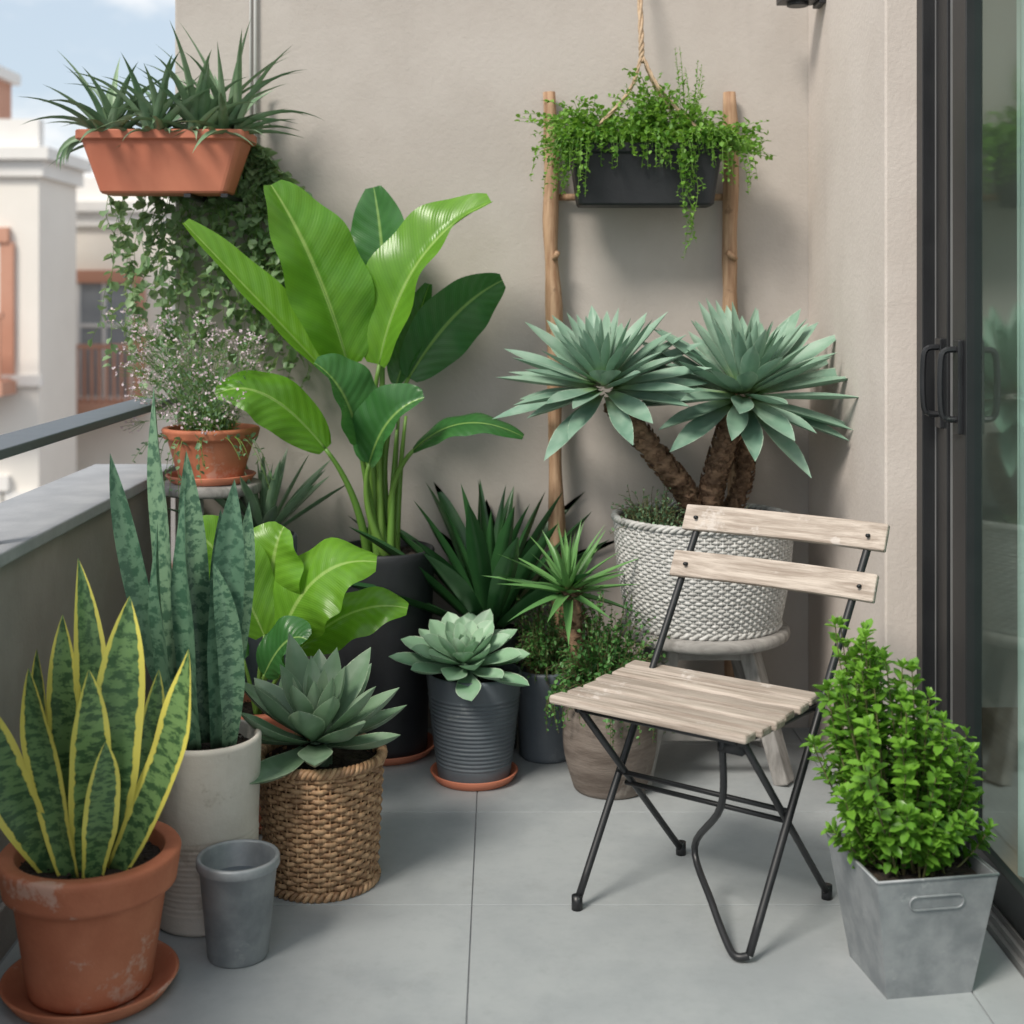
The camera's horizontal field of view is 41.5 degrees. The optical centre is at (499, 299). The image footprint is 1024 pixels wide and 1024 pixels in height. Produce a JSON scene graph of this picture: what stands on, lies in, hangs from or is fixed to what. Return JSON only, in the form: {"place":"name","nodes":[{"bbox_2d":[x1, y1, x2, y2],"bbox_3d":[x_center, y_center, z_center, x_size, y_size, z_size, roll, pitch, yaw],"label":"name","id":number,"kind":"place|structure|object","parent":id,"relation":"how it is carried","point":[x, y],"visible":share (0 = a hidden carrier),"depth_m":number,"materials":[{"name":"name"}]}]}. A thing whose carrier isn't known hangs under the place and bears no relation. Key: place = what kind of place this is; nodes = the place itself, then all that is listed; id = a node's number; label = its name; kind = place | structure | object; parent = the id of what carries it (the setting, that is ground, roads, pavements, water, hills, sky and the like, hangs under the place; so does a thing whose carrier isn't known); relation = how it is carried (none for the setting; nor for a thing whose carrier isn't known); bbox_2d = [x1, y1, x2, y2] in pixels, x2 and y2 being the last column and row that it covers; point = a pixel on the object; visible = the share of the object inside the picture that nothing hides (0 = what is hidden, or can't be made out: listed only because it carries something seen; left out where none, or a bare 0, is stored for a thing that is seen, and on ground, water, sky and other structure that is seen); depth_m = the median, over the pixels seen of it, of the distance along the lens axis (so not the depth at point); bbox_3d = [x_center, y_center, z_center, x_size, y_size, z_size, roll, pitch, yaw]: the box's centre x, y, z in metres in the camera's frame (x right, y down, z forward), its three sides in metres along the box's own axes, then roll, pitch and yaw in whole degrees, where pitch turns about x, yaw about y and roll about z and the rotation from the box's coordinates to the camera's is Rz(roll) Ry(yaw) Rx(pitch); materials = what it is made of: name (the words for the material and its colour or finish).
{"place":"outdoors","nodes":[
{"label":"outdoors","id":0,"kind":"place"},
{"bbox_2d":[0,475,25,500],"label":"building","id":1,"kind":"structure","parent":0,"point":[5,482],"depth_m":17.94,"materials":[{"name":"beige paint"}]},
{"bbox_2d":[0,0,174,176],"label":"sky","id":2,"kind":"structure","parent":0,"point":[92,35],"materials":[{"name":"blue"}]},
{"bbox_2d":[0,733,1023,1023],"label":"slab","id":3,"kind":"structure","parent":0,"point":[470,927],"depth_m":2.59,"materials":[{"name":"concrete"}]},
{"bbox_2d":[0,464,175,960],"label":"balcony parapet","id":4,"kind":"structure","parent":3,"relation":"on","point":[52,533],"depth_m":2.94,"materials":[{"name":"stone"}]},
{"bbox_2d":[0,397,176,459],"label":"metal railing","id":5,"kind":"object","parent":4,"relation":"on","point":[17,442],"visible":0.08,"depth_m":3.00,"materials":[{"name":"grey metal"}]},
{"bbox_2d":[0,728,1023,1023],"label":"tiles","id":6,"kind":"object","parent":3,"relation":"on","point":[636,940],"visible":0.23,"depth_m":2.64,"materials":[{"name":"grey tile"}]},
{"bbox_2d":[0,559,190,1023],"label":"potted snake plant","id":7,"kind":"object","parent":6,"relation":"on","point":[89,856],"visible":1,"depth_m":2.36,"materials":[{"name":"plant"}]},
{"bbox_2d":[109,388,261,936],"bbox_3d":[-0.609,0.703,2.720,0.262,1.065,0.224,0,0,30],"label":"potted snake plant","id":8,"kind":"object","parent":6,"relation":"on","point":[182,604],"visible":0.67,"depth_m":2.67,"materials":[{"name":"green plant"}]},
{"bbox_2d":[164,478,261,515],"bbox_3d":[-0.768,0.862,3.608,0.284,0.750,0.294,0,0,0],"label":"plant stand","id":9,"kind":"object","parent":6,"relation":"on","point":[222,492],"visible":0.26,"depth_m":3.52,"materials":[{"name":"grey wood"}]},
{"bbox_2d":[105,307,274,495],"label":"potted mist flower","id":10,"kind":"object","parent":9,"relation":"on","point":[213,441],"visible":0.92,"depth_m":3.54,"materials":[{"name":"green plant"}]},
{"bbox_2d":[196,839,279,968],"bbox_3d":[-0.494,1.141,2.547,0.156,0.188,0.156,0,0,0],"label":"gray flower pot","id":11,"kind":"object","parent":6,"relation":"on","point":[237,879],"visible":1,"depth_m":2.50,"materials":[{"name":"metal"}]},
{"bbox_2d":[167,448,344,685],"bbox_3d":[-0.636,0.823,3.685,0.429,0.823,0.445,0,0,19],"label":"potted blue agave","id":12,"kind":"object","parent":6,"relation":"on","point":[264,508],"visible":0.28,"depth_m":3.61,"materials":[{"name":"plant"}]},
{"bbox_2d":[203,515,408,833],"bbox_3d":[-0.508,0.873,3.196,0.544,0.724,0.262,0,0,16],"label":"potted broadleaf plant","id":13,"kind":"object","parent":6,"relation":"on","point":[308,603],"visible":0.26,"depth_m":3.19,"materials":[{"name":"green plant"}]},
{"bbox_2d":[241,633,406,903],"bbox_3d":[-0.396,0.984,2.861,0.386,0.510,0.405,0,0,0],"label":"agave in wicker basket","id":14,"kind":"object","parent":6,"relation":"on","point":[320,779],"visible":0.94,"depth_m":2.79,"materials":[{"name":"wicker"}]},
{"bbox_2d":[182,179,523,765],"bbox_3d":[-0.397,0.454,3.621,0.869,1.561,0.383,0,0,-20],"label":"bird of paradise plant","id":15,"kind":"object","parent":6,"relation":"on","point":[341,306],"visible":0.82,"depth_m":3.62,"materials":[{"name":"green plant"}]},
{"bbox_2d":[388,609,529,790],"bbox_3d":[-0.104,1.025,3.443,0.363,0.420,0.346,0,0,0],"label":"potted echeveria","id":16,"kind":"object","parent":6,"relation":"on","point":[474,692],"visible":1,"depth_m":3.41,"materials":[{"name":"ceramic"}]},
{"bbox_2d":[350,481,614,748],"bbox_3d":[-0.047,0.862,3.616,0.798,0.747,0.537,0,0,0],"label":"potted dark agave","id":17,"kind":"object","parent":6,"relation":"on","point":[475,549],"visible":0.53,"depth_m":3.63,"materials":[{"name":"green plant"}]},
{"bbox_2d":[514,581,590,763],"bbox_3d":[0.136,0.991,3.691,0.266,0.488,0.248,0,0,-35],"label":"potted thyme","id":18,"kind":"object","parent":6,"relation":"on","point":[538,743],"visible":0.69,"depth_m":3.60,"materials":[{"name":"stone"}]},
{"bbox_2d":[487,519,674,799],"bbox_3d":[0.207,0.900,3.442,0.473,0.671,0.401,0,0,-11],"label":"potted yucca","id":19,"kind":"object","parent":6,"relation":"on","point":[591,764],"visible":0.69,"depth_m":3.38,"materials":[{"name":"green plant"}]},
{"bbox_2d":[543,91,738,677],"bbox_3d":[0.405,0.320,3.830,0.567,1.832,0.116,0,0,0],"label":"wooden trellis","id":20,"kind":"object","parent":6,"relation":"on","point":[729,197],"visible":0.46,"depth_m":3.83,"materials":[{"name":"brown wood"}]},
{"bbox_2d":[618,615,793,785],"bbox_3d":[0.541,1.048,3.600,0.456,0.378,0.456,0,0,0],"label":"wooden stool","id":21,"kind":"object","parent":6,"relation":"on","point":[745,658],"visible":0.33,"depth_m":3.44,"materials":[{"name":"grey wood"}]},
{"bbox_2d":[493,298,858,640],"bbox_3d":[0.476,0.427,3.557,0.995,0.867,0.655,0,0,0],"label":"tree agave in basket","id":22,"kind":"object","parent":21,"relation":"on","point":[754,361],"visible":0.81,"depth_m":3.47,"materials":[{"name":"wicker"}]},
{"bbox_2d":[549,504,889,960],"bbox_3d":[0.451,0.845,2.727,0.532,0.780,0.477,0,0,36],"label":"folding bistro chair","id":23,"kind":"object","parent":6,"relation":"on","point":[732,715],"visible":0.98,"depth_m":2.74,"materials":[{"name":"brown wood"}]},
{"bbox_2d":[800,615,999,998],"bbox_3d":[0.734,0.907,2.482,0.354,0.656,0.384,0,0,-9],"label":"boxwood in zinc planter","id":24,"kind":"object","parent":6,"relation":"on","point":[916,878],"visible":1,"depth_m":2.40,"materials":[{"name":"plant"}]},
{"bbox_2d":[808,0,916,764],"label":"pier and lintel","id":25,"kind":"structure","parent":3,"relation":"on","point":[862,181],"depth_m":3.28,"materials":[{"name":"paint"}]},
{"bbox_2d":[776,0,825,8],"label":"wall lamp","id":26,"kind":"object","parent":25,"relation":"attached to","point":[816,4],"visible":1,"depth_m":3.71,"materials":[{"name":"black metal"}]},
{"bbox_2d":[986,902,1023,976],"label":"track","id":27,"kind":"structure","parent":3,"relation":"on","point":[1005,935],"depth_m":2.58,"materials":[{"name":"grey metal"}]},
{"bbox_2d":[917,0,1023,939],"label":"frame","id":28,"kind":"object","parent":27,"relation":"on","point":[1008,900],"visible":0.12,"depth_m":2.91,"materials":[{"name":"black metal"}]},
{"bbox_2d":[920,338,962,434],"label":"handles","id":29,"kind":"object","parent":28,"relation":"attached to","point":[938,413],"visible":1,"depth_m":2.87,"materials":[{"name":"black metal"}]},
{"bbox_2d":[935,0,952,738],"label":"seal strip","id":30,"kind":"object","parent":28,"relation":"attached to","point":[951,359],"depth_m":2.97,"materials":[{"name":"rubber"}]},
{"bbox_2d":[982,0,1023,883],"bbox_3d":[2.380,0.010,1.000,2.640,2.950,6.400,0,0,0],"label":"glass door pane","id":31,"kind":"structure","parent":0,"point":[999,467],"depth_m":4.10,"materials":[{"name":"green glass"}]},
{"bbox_2d":[1017,0,1023,876],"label":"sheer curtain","id":32,"kind":"object","parent":31,"relation":"hanging from","point":[1020,284],"visible":1,"depth_m":2.85,"materials":[{"name":"grey fabric"}]},
{"label":"ground","id":33,"kind":"structure","parent":0,"visible":0},
{"bbox_2d":[0,227,15,395],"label":"terracotta trim","id":34,"kind":"structure","parent":33,"relation":"on","point":[7,311],"depth_m":17.93,"materials":[{"name":"orange paint"}]},
{"bbox_2d":[0,177,75,501],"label":"walls","id":35,"kind":"structure","parent":33,"relation":"on","point":[38,216],"depth_m":18.15,"materials":[{"name":"beige paint"}]},
{"bbox_2d":[0,66,20,118],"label":"chimneys","id":36,"kind":"object","parent":35,"relation":"on","point":[9,78],"visible":0.67,"depth_m":18.93,"materials":[{"name":"paint"}]},
{"bbox_2d":[0,119,92,385],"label":"cornices","id":37,"kind":"object","parent":35,"relation":"attached to","point":[24,152],"visible":0.6,"depth_m":18.00,"materials":[{"name":"beige paint"}]},
{"bbox_2d":[76,270,172,564],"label":"terracotta trim","id":38,"kind":"structure","parent":33,"relation":"on","point":[84,404],"depth_m":20.32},
{"bbox_2d":[76,283,132,395],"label":"window frames","id":39,"kind":"structure","parent":38,"relation":"attached to","point":[79,325],"depth_m":20.96,"materials":[{"name":"grey"}]},
{"bbox_2d":[167,284,174,373],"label":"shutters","id":40,"kind":"object","parent":38,"relation":"attached to","point":[173,307],"visible":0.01,"depth_m":20.94,"materials":[{"name":"brown wood"}]},
{"bbox_2d":[76,226,174,562],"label":"walls","id":41,"kind":"structure","parent":33,"relation":"on","point":[94,245],"depth_m":21.00,"materials":[{"name":"beige paint"}]},
{"bbox_2d":[81,283,126,395],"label":"windows","id":42,"kind":"structure","parent":41,"relation":"attached to","point":[91,296],"depth_m":20.98,"materials":[{"name":"grey glass"}]},
{"bbox_2d":[76,177,174,405],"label":"cornices","id":43,"kind":"object","parent":41,"relation":"attached to","point":[91,201],"depth_m":20.92,"materials":[{"name":"beige paint"}]},
{"bbox_2d":[175,0,808,727],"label":"stucco wall","id":44,"kind":"structure","parent":33,"relation":"on","point":[411,104],"depth_m":3.90,"materials":[{"name":"beige paint"}]},
{"bbox_2d":[24,20,324,417],"bbox_3d":[-0.883,-0.211,3.653,0.822,1.110,0.491,0,0,0],"label":"hanging trough planter","id":45,"kind":"object","parent":44,"relation":"attached to","point":[211,151],"visible":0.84,"depth_m":3.72,"materials":[{"name":"ceramic"}]},
{"bbox_2d":[247,0,256,252],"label":"conduit pipe","id":46,"kind":"object","parent":44,"relation":"attached to","point":[255,46],"visible":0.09,"depth_m":3.89,"materials":[{"name":"plastic"}]},
{"bbox_2d":[515,0,774,258],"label":"hanging fern planter","id":47,"kind":"object","parent":44,"relation":"hanging from","point":[649,156],"visible":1,"depth_m":3.69,"materials":[{"name":"black ceramic"}]}
]}

